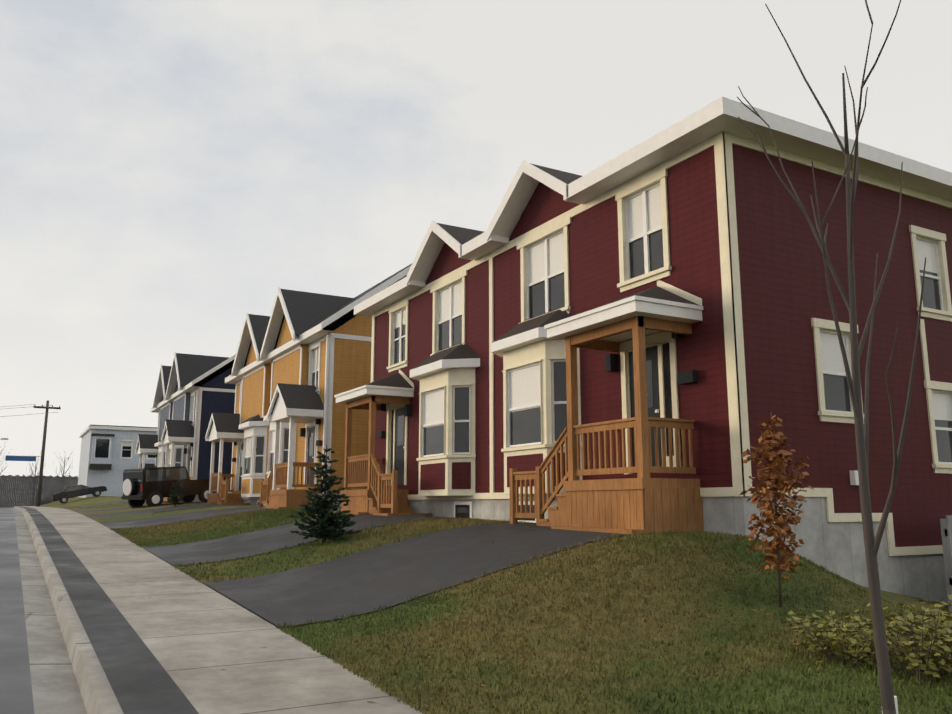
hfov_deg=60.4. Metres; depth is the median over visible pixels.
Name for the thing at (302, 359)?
orange duplex
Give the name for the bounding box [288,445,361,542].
spruce tree
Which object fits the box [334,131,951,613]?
red duplex
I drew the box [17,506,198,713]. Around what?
asphalt path
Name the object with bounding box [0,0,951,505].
sky
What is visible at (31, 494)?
end fence
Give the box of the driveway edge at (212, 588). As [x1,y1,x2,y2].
[74,509,367,627]
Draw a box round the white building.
[78,425,156,503]
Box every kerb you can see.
[10,507,86,713]
[13,506,123,713]
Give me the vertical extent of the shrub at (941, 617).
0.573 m
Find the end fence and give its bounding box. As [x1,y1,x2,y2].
[0,475,143,508]
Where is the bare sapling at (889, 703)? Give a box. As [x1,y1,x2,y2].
[737,0,925,713]
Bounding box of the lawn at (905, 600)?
[34,496,951,713]
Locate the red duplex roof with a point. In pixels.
(715, 117)
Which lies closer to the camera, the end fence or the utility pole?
the utility pole
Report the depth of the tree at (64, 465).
110.97 m
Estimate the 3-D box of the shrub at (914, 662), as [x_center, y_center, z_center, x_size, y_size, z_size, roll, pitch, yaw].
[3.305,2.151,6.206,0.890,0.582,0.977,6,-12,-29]
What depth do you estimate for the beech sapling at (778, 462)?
8.81 m
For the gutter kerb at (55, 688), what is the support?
on the road
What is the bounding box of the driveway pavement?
[63,501,679,626]
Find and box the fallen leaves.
[149,524,904,713]
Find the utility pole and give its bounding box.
[1,400,60,506]
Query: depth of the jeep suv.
37.20 m
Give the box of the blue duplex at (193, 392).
[135,352,235,525]
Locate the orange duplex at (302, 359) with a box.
[201,264,411,560]
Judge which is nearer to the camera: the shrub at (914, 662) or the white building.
the shrub at (914, 662)
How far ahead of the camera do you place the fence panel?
12.04 m
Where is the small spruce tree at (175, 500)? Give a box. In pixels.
[167,481,185,505]
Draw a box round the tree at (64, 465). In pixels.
[53,453,72,475]
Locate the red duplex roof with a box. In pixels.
[354,97,951,316]
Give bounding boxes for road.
[0,507,33,713]
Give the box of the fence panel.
[940,514,951,612]
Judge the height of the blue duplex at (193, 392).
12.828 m
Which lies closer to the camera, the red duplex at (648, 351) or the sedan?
the red duplex at (648, 351)
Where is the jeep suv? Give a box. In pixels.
[121,466,216,506]
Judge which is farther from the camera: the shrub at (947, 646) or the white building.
the white building
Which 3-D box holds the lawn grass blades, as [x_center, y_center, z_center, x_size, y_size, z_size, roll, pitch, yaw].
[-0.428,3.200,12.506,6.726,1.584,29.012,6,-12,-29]
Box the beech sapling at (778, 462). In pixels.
[740,412,813,606]
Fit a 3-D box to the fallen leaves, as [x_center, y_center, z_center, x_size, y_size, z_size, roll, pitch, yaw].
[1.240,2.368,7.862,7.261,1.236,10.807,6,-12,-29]
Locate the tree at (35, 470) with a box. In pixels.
[26,450,44,505]
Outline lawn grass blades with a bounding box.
[111,508,951,713]
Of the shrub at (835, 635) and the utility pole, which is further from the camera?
the utility pole
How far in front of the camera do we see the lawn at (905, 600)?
8.06 m
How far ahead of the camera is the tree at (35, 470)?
106.51 m
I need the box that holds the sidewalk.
[22,506,421,713]
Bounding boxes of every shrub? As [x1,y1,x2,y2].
[781,606,896,665]
[843,603,951,682]
[886,594,951,660]
[929,628,951,658]
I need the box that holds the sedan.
[52,485,106,502]
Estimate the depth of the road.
9.04 m
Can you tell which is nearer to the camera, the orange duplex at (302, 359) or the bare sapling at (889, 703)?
the bare sapling at (889, 703)
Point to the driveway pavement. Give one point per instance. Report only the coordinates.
(393, 573)
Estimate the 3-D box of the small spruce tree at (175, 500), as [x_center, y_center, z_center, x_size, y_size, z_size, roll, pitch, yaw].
[-12.735,5.784,34.736,0.792,1.150,1.055,6,-12,-29]
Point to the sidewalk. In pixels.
(196, 636)
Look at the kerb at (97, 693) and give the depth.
7.89 m

